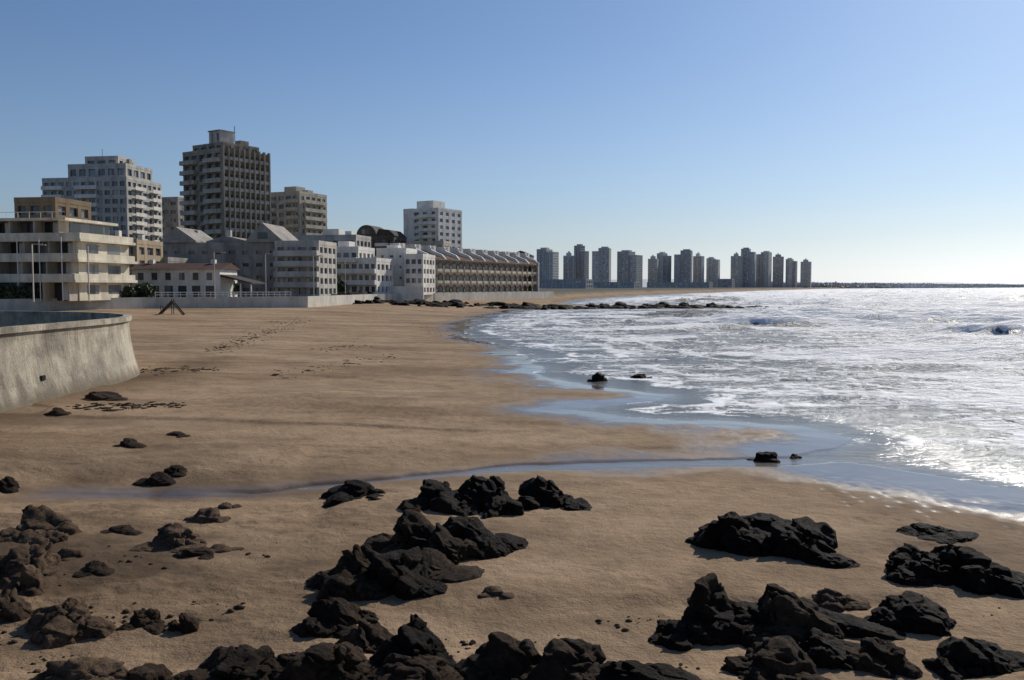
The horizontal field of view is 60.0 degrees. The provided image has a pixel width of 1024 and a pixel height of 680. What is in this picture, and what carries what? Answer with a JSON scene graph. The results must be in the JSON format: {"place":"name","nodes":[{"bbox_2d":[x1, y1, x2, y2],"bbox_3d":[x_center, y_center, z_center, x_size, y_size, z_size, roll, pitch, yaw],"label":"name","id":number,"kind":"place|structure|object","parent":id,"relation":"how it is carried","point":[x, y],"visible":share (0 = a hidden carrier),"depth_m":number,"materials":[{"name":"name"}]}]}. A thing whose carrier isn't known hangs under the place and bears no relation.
{"place":"outdoors","nodes":[
{"label":"outdoors","id":0,"kind":"place"},
{"bbox_2d":[14,197,90,219],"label":"brown apartment block","id":1,"kind":"structure","parent":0,"point":[25,207],"depth_m":152.41,"materials":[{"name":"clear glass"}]},
{"bbox_2d":[19,206,85,217],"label":"windows","id":2,"kind":"structure","parent":1,"relation":"in","point":[22,209],"depth_m":152.71,"materials":[{"name":"black glass"}]},
{"bbox_2d":[41,149,162,241],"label":"white apartment tower","id":3,"kind":"structure","parent":0,"point":[124,194],"depth_m":280.31,"materials":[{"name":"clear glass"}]},
{"bbox_2d":[45,181,159,240],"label":"windows","id":4,"kind":"structure","parent":3,"relation":"in","point":[122,183],"depth_m":279.23,"materials":[{"name":"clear glass"}]},
{"bbox_2d":[162,197,183,236],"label":"grey apartment block","id":5,"kind":"structure","parent":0,"point":[172,217],"depth_m":319.06,"materials":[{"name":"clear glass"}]},
{"bbox_2d":[179,126,270,238],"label":"ribbed concrete tower","id":6,"kind":"structure","parent":0,"point":[225,183],"depth_m":256.64,"materials":[{"name":"grey concrete"}]},
{"bbox_2d":[186,153,261,238],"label":"windows","id":7,"kind":"structure","parent":6,"relation":"in","point":[218,154],"depth_m":256.49,"materials":[{"name":"black glass"}]},
{"bbox_2d":[271,186,326,234],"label":"beige apartment tower","id":8,"kind":"structure","parent":0,"point":[295,210],"depth_m":296.26,"materials":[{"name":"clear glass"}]},
{"bbox_2d":[272,196,324,233],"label":"windows","id":9,"kind":"structure","parent":8,"relation":"in","point":[288,197],"depth_m":296.73,"materials":[{"name":"black glass"}]},
{"bbox_2d":[293,229,370,247],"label":"grey mansion block","id":10,"kind":"structure","parent":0,"point":[333,235],"depth_m":261.02,"materials":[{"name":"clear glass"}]},
{"bbox_2d":[357,225,406,247],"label":"dark roofed hotel","id":11,"kind":"structure","parent":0,"point":[381,237],"depth_m":327.73,"materials":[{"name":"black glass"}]},
{"bbox_2d":[404,257,434,294],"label":"wall piers","id":12,"kind":"structure","parent":0,"point":[429,271],"depth_m":228.70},
{"bbox_2d":[403,200,461,247],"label":"white corner tower","id":13,"kind":"structure","parent":0,"point":[432,220],"depth_m":347.22,"materials":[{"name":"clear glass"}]},
{"bbox_2d":[415,212,459,247],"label":"windows","id":14,"kind":"structure","parent":13,"relation":"in","point":[416,220],"depth_m":346.83,"materials":[{"name":"grey glass"}]},
{"bbox_2d":[0,287,1023,679],"bbox_3d":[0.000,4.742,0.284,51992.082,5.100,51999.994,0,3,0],"label":"beach sand","id":15,"kind":"structure","parent":0,"point":[258,443],"depth_m":22.11,"materials":[{"name":"sand"}]},
{"bbox_2d":[0,476,19,493],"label":"beach rock","id":16,"kind":"object","parent":15,"relation":"on","point":[8,484],"visible":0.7,"depth_m":21.89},
{"bbox_2d":[0,588,33,623],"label":"beach rock","id":17,"kind":"object","parent":15,"relation":"on","point":[14,607],"visible":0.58,"depth_m":12.95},
{"bbox_2d":[1,563,48,596],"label":"beach rock","id":18,"kind":"object","parent":15,"relation":"on","point":[32,581],"visible":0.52,"depth_m":14.10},
{"bbox_2d":[0,537,60,586],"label":"beach rock","id":19,"kind":"object","parent":15,"relation":"on","point":[36,552],"visible":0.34,"depth_m":14.97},
{"bbox_2d":[0,220,78,300],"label":"apartment building","id":20,"kind":"structure","parent":15,"relation":"on","point":[51,268],"depth_m":135.19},
{"bbox_2d":[0,222,109,300],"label":"glazing","id":21,"kind":"structure","parent":20,"relation":"on","point":[27,227],"depth_m":137.32,"materials":[{"name":"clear glass"}]},
{"bbox_2d":[5,222,72,299],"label":"window panels","id":22,"kind":"object","parent":21,"relation":"attached to","point":[68,265],"visible":0.4,"depth_m":136.25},
{"bbox_2d":[0,217,137,282],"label":"floor slabs","id":23,"kind":"structure","parent":20,"relation":"on","point":[55,219],"depth_m":134.84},
{"bbox_2d":[0,232,78,279],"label":"balcony parapets","id":24,"kind":"object","parent":23,"relation":"on","point":[35,255],"visible":1,"depth_m":133.17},
{"bbox_2d":[73,232,134,279],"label":"balcony side parapets","id":25,"kind":"object","parent":23,"relation":"on","point":[103,257],"visible":1,"depth_m":138.96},
{"bbox_2d":[76,241,129,300],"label":"end wall","id":26,"kind":"structure","parent":20,"relation":"attached to","point":[103,294],"depth_m":139.93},
{"bbox_2d":[86,244,120,293],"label":"end windows","id":27,"kind":"structure","parent":26,"relation":"in","point":[112,269],"depth_m":141.95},
{"bbox_2d":[0,505,82,543],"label":"beach rock","id":28,"kind":"object","parent":15,"relation":"on","point":[45,521],"visible":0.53,"depth_m":17.38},
{"bbox_2d":[52,547,86,560],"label":"beach rock","id":29,"kind":"object","parent":15,"relation":"on","point":[67,553],"visible":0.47,"depth_m":15.94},
{"bbox_2d":[0,311,139,413],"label":"concrete sea wall","id":30,"kind":"structure","parent":15,"relation":"on","point":[67,352],"depth_m":39.82,"materials":[{"name":"concrete"}]},
{"bbox_2d":[24,596,115,649],"bbox_3d":[-6.329,4.152,12.573,1.312,0.856,1.486,-2,4,-33],"label":"beach rock","id":31,"kind":"object","parent":15,"relation":"on","point":[69,620],"visible":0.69,"depth_m":12.32,"materials":[{"name":"stone"}]},
{"bbox_2d":[29,656,129,679],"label":"beach rock","id":32,"kind":"object","parent":15,"relation":"on","point":[94,668],"visible":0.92,"depth_m":10.66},
{"bbox_2d":[0,282,158,298],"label":"clipped hedge","id":33,"kind":"object","parent":15,"relation":"on","point":[14,291],"visible":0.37,"depth_m":133.41,"materials":[{"name":"green plant"}]},
{"bbox_2d":[72,560,114,577],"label":"beach rock","id":34,"kind":"object","parent":15,"relation":"on","point":[97,568],"visible":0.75,"depth_m":15.09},
{"bbox_2d":[85,391,127,400],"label":"beach rock","id":35,"kind":"object","parent":15,"relation":"on","point":[103,396],"visible":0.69,"depth_m":37.64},
{"bbox_2d":[100,524,143,535],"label":"beach rock","id":36,"kind":"object","parent":15,"relation":"on","point":[128,529],"visible":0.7,"depth_m":17.66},
{"bbox_2d":[116,608,166,634],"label":"beach rock","id":37,"kind":"object","parent":15,"relation":"on","point":[149,620],"visible":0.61,"depth_m":12.66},
{"bbox_2d":[133,244,162,265],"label":"piers","id":38,"kind":"structure","parent":15,"relation":"on","point":[136,251],"depth_m":172.06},
{"bbox_2d":[125,663,172,679],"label":"beach rock","id":39,"kind":"object","parent":15,"relation":"on","point":[149,671],"visible":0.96,"depth_m":10.70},
{"bbox_2d":[132,471,175,486],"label":"beach rock","id":40,"kind":"object","parent":15,"relation":"on","point":[159,479],"visible":0.62,"depth_m":22.69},
{"bbox_2d":[129,522,206,552],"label":"beach rock","id":41,"kind":"object","parent":15,"relation":"on","point":[176,537],"visible":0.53,"depth_m":16.73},
{"bbox_2d":[168,612,199,633],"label":"beach rock","id":42,"kind":"object","parent":15,"relation":"on","point":[186,624],"visible":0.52,"depth_m":12.56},
{"bbox_2d":[132,269,237,296],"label":"walls","id":43,"kind":"structure","parent":15,"relation":"on","point":[221,284],"depth_m":158.18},
{"bbox_2d":[154,286,213,296],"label":"ground openings","id":44,"kind":"object","parent":43,"relation":"attached to","point":[184,288],"visible":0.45,"depth_m":158.12,"materials":[{"name":"black glass"}]},
{"bbox_2d":[129,263,239,269],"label":"roof","id":45,"kind":"structure","parent":43,"relation":"on","point":[229,266],"depth_m":159.90,"materials":[{"name":"ceramic"}]},
{"bbox_2d":[173,546,213,559],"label":"beach rock","id":46,"kind":"object","parent":15,"relation":"on","point":[204,553],"visible":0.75,"depth_m":16.13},
{"bbox_2d":[184,507,230,522],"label":"beach rock","id":47,"kind":"object","parent":15,"relation":"on","point":[207,515],"visible":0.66,"depth_m":18.69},
{"bbox_2d":[165,644,280,679],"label":"beach rock","id":48,"kind":"object","parent":15,"relation":"on","point":[243,662],"visible":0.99,"depth_m":10.72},
{"bbox_2d":[160,223,297,295],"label":"gabled grey residence","id":49,"kind":"structure","parent":15,"relation":"on","point":[246,257],"depth_m":191.30,"materials":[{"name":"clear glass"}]},
{"bbox_2d":[164,251,273,291],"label":"windows","id":50,"kind":"structure","parent":49,"relation":"in","point":[165,252],"depth_m":191.63,"materials":[{"name":"black glass"}]},
{"bbox_2d":[66,317,476,410],"bbox_3d":[-14.618,-0.203,84.084,24.861,0.701,99.086,-1,4,-8],"label":"seaweed wrack","id":51,"kind":"object","parent":15,"relation":"on","point":[169,405],"visible":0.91,"depth_m":48.97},
{"bbox_2d":[0,291,553,310],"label":"wall","id":52,"kind":"structure","parent":15,"relation":"on","point":[182,302],"depth_m":155.96,"materials":[{"name":"concrete"}]},
{"bbox_2d":[155,291,290,296],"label":"white fence","id":53,"kind":"object","parent":52,"relation":"on","point":[228,294],"visible":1,"depth_m":154.01,"materials":[{"name":"metal"}]},
{"bbox_2d":[387,286,423,298],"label":"garden wall","id":54,"kind":"structure","parent":52,"relation":"on","point":[411,292],"depth_m":222.14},
{"bbox_2d":[406,257,434,294],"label":"spandrel band","id":55,"kind":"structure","parent":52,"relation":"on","point":[413,266],"depth_m":227.08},
{"bbox_2d":[273,240,336,296],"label":"balconied grey apartments","id":56,"kind":"structure","parent":15,"relation":"on","point":[293,266],"depth_m":186.49,"materials":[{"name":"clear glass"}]},
{"bbox_2d":[278,247,333,293],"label":"windows","id":57,"kind":"structure","parent":56,"relation":"in","point":[282,290],"depth_m":187.01,"materials":[{"name":"black glass"}]},
{"bbox_2d":[268,641,375,679],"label":"beach rock","id":58,"kind":"object","parent":15,"relation":"on","point":[322,661],"visible":0.85,"depth_m":10.74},
{"bbox_2d":[288,596,378,638],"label":"beach rock","id":59,"kind":"object","parent":15,"relation":"on","point":[334,617],"visible":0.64,"depth_m":12.59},
{"bbox_2d":[306,544,381,601],"bbox_3d":[-2.561,4.198,14.570,1.756,1.618,1.737,-2,4,-33],"label":"beach rock","id":60,"kind":"object","parent":15,"relation":"on","point":[345,574],"visible":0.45,"depth_m":14.29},
{"bbox_2d":[321,479,385,507],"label":"beach rock","id":61,"kind":"object","parent":15,"relation":"on","point":[350,490],"visible":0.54,"depth_m":20.82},
{"bbox_2d":[335,618,392,653],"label":"beach rock","id":62,"kind":"object","parent":15,"relation":"on","point":[370,637],"visible":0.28,"depth_m":11.75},
{"bbox_2d":[337,241,392,293],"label":"white terraced apartments","id":63,"kind":"structure","parent":15,"relation":"on","point":[365,270],"depth_m":217.13,"materials":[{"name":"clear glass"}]},
{"bbox_2d":[376,251,416,285],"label":"piers","id":64,"kind":"structure","parent":15,"relation":"on","point":[396,266],"depth_m":229.55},
{"bbox_2d":[330,653,465,679],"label":"beach rock","id":65,"kind":"object","parent":15,"relation":"on","point":[395,666],"visible":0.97,"depth_m":10.65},
{"bbox_2d":[363,505,435,553],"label":"beach rock","id":66,"kind":"object","parent":15,"relation":"on","point":[415,527],"visible":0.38,"depth_m":16.21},
{"bbox_2d":[368,546,447,600],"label":"beach rock","id":67,"kind":"object","parent":15,"relation":"on","point":[401,574],"visible":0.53,"depth_m":14.08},
{"bbox_2d":[369,614,455,667],"bbox_3d":[-1.254,4.192,11.366,1.344,1.258,1.010,0,3,0],"label":"beach rock","id":68,"kind":"object","parent":15,"relation":"on","point":[415,636],"visible":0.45,"depth_m":11.20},
{"bbox_2d":[397,479,480,515],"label":"beach rock","id":69,"kind":"object","parent":15,"relation":"on","point":[436,496],"visible":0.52,"depth_m":19.46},
{"bbox_2d":[424,522,479,564],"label":"beach rock","id":70,"kind":"object","parent":15,"relation":"on","point":[454,550],"visible":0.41,"depth_m":15.71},
{"bbox_2d":[421,548,484,582],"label":"beach rock","id":71,"kind":"object","parent":15,"relation":"on","point":[443,569],"visible":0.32,"depth_m":14.75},
{"bbox_2d":[375,243,538,292],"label":"arcaded beachfront row","id":72,"kind":"object","parent":15,"relation":"on","point":[472,271],"visible":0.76,"depth_m":281.79,"materials":[{"name":"grey concrete"}]},
{"bbox_2d":[442,513,528,559],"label":"beach rock","id":73,"kind":"object","parent":15,"relation":"on","point":[489,543],"visible":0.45,"depth_m":16.32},
{"bbox_2d":[453,475,523,518],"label":"beach rock","id":74,"kind":"object","parent":15,"relation":"on","point":[490,497],"visible":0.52,"depth_m":19.60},
{"bbox_2d":[477,586,513,598],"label":"beach rock","id":75,"kind":"object","parent":15,"relation":"on","point":[490,591],"visible":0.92,"depth_m":13.82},
{"bbox_2d":[454,631,541,679],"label":"beach rock","id":76,"kind":"object","parent":15,"relation":"on","point":[498,655],"visible":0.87,"depth_m":10.89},
{"bbox_2d":[0,542,1000,672],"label":"pebbles","id":77,"kind":"object","parent":15,"relation":"on","point":[239,607],"visible":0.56,"depth_m":12.95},
{"bbox_2d":[517,475,591,510],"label":"beach rock","id":78,"kind":"object","parent":15,"relation":"on","point":[538,492],"visible":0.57,"depth_m":20.11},
{"bbox_2d":[330,290,782,309],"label":"rocky reef","id":79,"kind":"object","parent":15,"relation":"on","point":[456,303],"visible":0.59,"depth_m":205.81},
{"bbox_2d":[518,638,605,679],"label":"beach rock","id":80,"kind":"object","parent":15,"relation":"on","point":[569,659],"visible":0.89,"depth_m":10.80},
{"bbox_2d":[596,660,701,679],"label":"beach rock","id":81,"kind":"object","parent":15,"relation":"on","point":[627,670],"visible":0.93,"depth_m":10.62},
{"bbox_2d":[648,619,702,651],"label":"beach rock","id":82,"kind":"object","parent":15,"relation":"on","point":[674,634],"visible":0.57,"depth_m":12.29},
{"bbox_2d":[681,573,761,645],"bbox_3d":[3.043,4.219,12.734,1.568,1.624,1.278,0,3,0],"label":"beach rock","id":83,"kind":"object","parent":15,"relation":"on","point":[707,599],"visible":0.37,"depth_m":12.65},
{"bbox_2d":[685,511,776,556],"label":"beach rock","id":84,"kind":"object","parent":15,"relation":"on","point":[733,532],"visible":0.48,"depth_m":16.58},
{"bbox_2d":[741,513,791,535],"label":"beach rock","id":85,"kind":"object","parent":15,"relation":"on","point":[762,521],"visible":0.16,"depth_m":17.94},
{"bbox_2d":[720,636,830,679],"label":"beach rock","id":86,"kind":"object","parent":15,"relation":"on","point":[779,658],"visible":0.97,"depth_m":11.11,"materials":[{"name":"stone"}]},
{"bbox_2d":[656,601,905,644],"bbox_3d":[3.759,4.308,12.774,4.065,1.074,1.586,0,3,0],"label":"beach rock","id":87,"kind":"object","parent":15,"relation":"on","point":[727,627],"visible":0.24,"depth_m":12.51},
{"bbox_2d":[740,583,844,648],"bbox_3d":[3.886,4.354,12.541,1.723,1.594,1.551,0,3,0],"label":"beach rock","id":88,"kind":"object","parent":15,"relation":"on","point":[792,614],"visible":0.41,"depth_m":12.25,"materials":[{"name":"stone"}]},
{"bbox_2d":[767,516,859,568],"bbox_3d":[5.409,4.107,16.372,2.346,1.462,1.415,3,4,38],"label":"beach rock","id":89,"kind":"object","parent":15,"relation":"on","point":[807,540],"visible":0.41,"depth_m":16.12,"materials":[{"name":"stone"}]},
{"bbox_2d":[793,627,859,670],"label":"beach rock","id":90,"kind":"object","parent":15,"relation":"on","point":[819,648],"visible":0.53,"depth_m":11.57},
{"bbox_2d":[811,588,871,612],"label":"beach rock","id":91,"kind":"object","parent":15,"relation":"on","point":[832,600],"visible":0.77,"depth_m":13.80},
{"bbox_2d":[846,637,922,678],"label":"beach rock","id":92,"kind":"object","parent":15,"relation":"on","point":[877,656],"visible":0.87,"depth_m":11.39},
{"bbox_2d":[863,590,956,636],"bbox_3d":[5.803,4.315,13.022,1.706,1.034,1.306,-3,4,-38],"label":"beach rock","id":93,"kind":"object","parent":15,"relation":"on","point":[907,611],"visible":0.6,"depth_m":12.90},
{"bbox_2d":[885,542,958,586],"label":"beach rock","id":94,"kind":"object","parent":15,"relation":"on","point":[906,564],"visible":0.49,"depth_m":14.91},
{"bbox_2d":[896,522,978,543],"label":"beach rock","id":95,"kind":"object","parent":15,"relation":"on","point":[929,532],"visible":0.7,"depth_m":17.92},
{"bbox_2d":[922,636,1023,679],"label":"beach rock","id":96,"kind":"object","parent":15,"relation":"on","point":[965,658],"visible":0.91,"depth_m":11.38,"materials":[{"name":"stone"}]},
{"bbox_2d":[930,544,1023,598],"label":"beach rock","id":97,"kind":"object","parent":15,"relation":"on","point":[978,573],"visible":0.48,"depth_m":14.72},
{"bbox_2d":[0,0,1023,284],"label":"sky","id":98,"kind":"structure","parent":0,"point":[863,141],"materials":[{"name":"blue"}]},
{"bbox_2d":[537,247,558,287],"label":"distant apartment tower","id":99,"kind":"structure","parent":0,"point":[548,259],"depth_m":1139.41,"materials":[{"name":"grey concrete"}]},
{"bbox_2d":[563,251,574,278],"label":"distant apartment tower","id":100,"kind":"structure","parent":0,"point":[568,266],"depth_m":1240.99,"materials":[{"name":"grey concrete"}]},
{"bbox_2d":[574,244,588,278],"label":"distant apartment tower","id":101,"kind":"structure","parent":0,"point":[581,254],"depth_m":1253.04,"materials":[{"name":"grey concrete"}]},
{"bbox_2d":[592,247,610,287],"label":"distant apartment tower","id":102,"kind":"structure","parent":0,"point":[601,264],"depth_m":1217.38,"materials":[{"name":"grey concrete"}]},
{"bbox_2d":[617,250,642,287],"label":"distant apartment tower","id":103,"kind":"structure","parent":0,"point":[629,265],"depth_m":1336.36,"materials":[{"name":"grey concrete"}]},
{"bbox_2d":[648,255,658,281],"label":"distant apartment tower","id":104,"kind":"structure","parent":0,"point":[653,267],"depth_m":1389.79,"materials":[{"name":"grey concrete"}]},
{"bbox_2d":[284,288,1023,490],"bbox_3d":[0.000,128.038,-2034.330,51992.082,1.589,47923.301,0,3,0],"label":"sea water","id":105,"kind":"structure","parent":0,"point":[930,381],"depth_m":57.51,"materials":[{"name":"liquid"}]},
{"bbox_2d":[657,252,670,281],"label":"distant apartment tower","id":106,"kind":"structure","parent":0,"point":[664,275],"depth_m":1419.56,"materials":[{"name":"grey concrete"}]},
{"bbox_2d":[674,249,692,281],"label":"distant apartment tower","id":107,"kind":"structure","parent":0,"point":[683,262],"depth_m":1415.48,"materials":[{"name":"grey concrete"}]},
{"bbox_2d":[693,252,703,281],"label":"distant apartment tower","id":108,"kind":"structure","parent":0,"point":[698,267],"depth_m":1470.16,"materials":[{"name":"grey concrete"}]},
{"bbox_2d":[706,257,719,287],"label":"distant apartment tower","id":109,"kind":"structure","parent":0,"point":[713,269],"depth_m":1489.29,"materials":[{"name":"grey concrete"}]},
{"bbox_2d":[730,252,742,287],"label":"distant apartment tower","id":110,"kind":"structure","parent":0,"point":[736,267],"depth_m":1530.30,"materials":[{"name":"grey concrete"}]},
{"bbox_2d":[741,247,755,287],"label":"distant apartment tower","id":111,"kind":"structure","parent":0,"point":[749,267],"depth_m":1545.86,"materials":[{"name":"grey concrete"}]},
{"bbox_2d":[756,251,771,286],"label":"distant apartment tower","id":112,"kind":"structure","parent":0,"point":[763,268],"depth_m":1566.59,"materials":[{"name":"grey concrete"}]},
{"bbox_2d":[772,253,783,286],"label":"distant apartment tower","id":113,"kind":"structure","parent":0,"point":[778,270],"depth_m":1607.14,"materials":[{"name":"grey concrete"}]},
{"bbox_2d":[785,258,797,286],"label":"distant apartment tower","id":114,"kind":"structure","parent":0,"point":[791,274],"depth_m":1669.83,"materials":[{"name":"grey concrete"}]},
{"bbox_2d":[800,258,811,286],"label":"distant apartment tower","id":115,"kind":"structure","parent":0,"point":[805,273],"depth_m":1738.30,"materials":[{"name":"grey concrete"}]},
{"bbox_2d":[611,279,1003,286],"bbox_3d":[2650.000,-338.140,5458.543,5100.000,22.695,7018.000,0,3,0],"label":"distant hill","id":116,"kind":"structure","parent":0,"point":[644,282],"depth_m":3642.69,"materials":[{"name":"grey plant"}]},
{"bbox_2d":[755,281,1023,287],"bbox_3d":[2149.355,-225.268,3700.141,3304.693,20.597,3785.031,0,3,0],"label":"distant forest","id":117,"kind":"object","parent":116,"relation":"on","point":[877,285],"visible":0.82,"depth_m":2399.79,"materials":[{"name":"green plant"}]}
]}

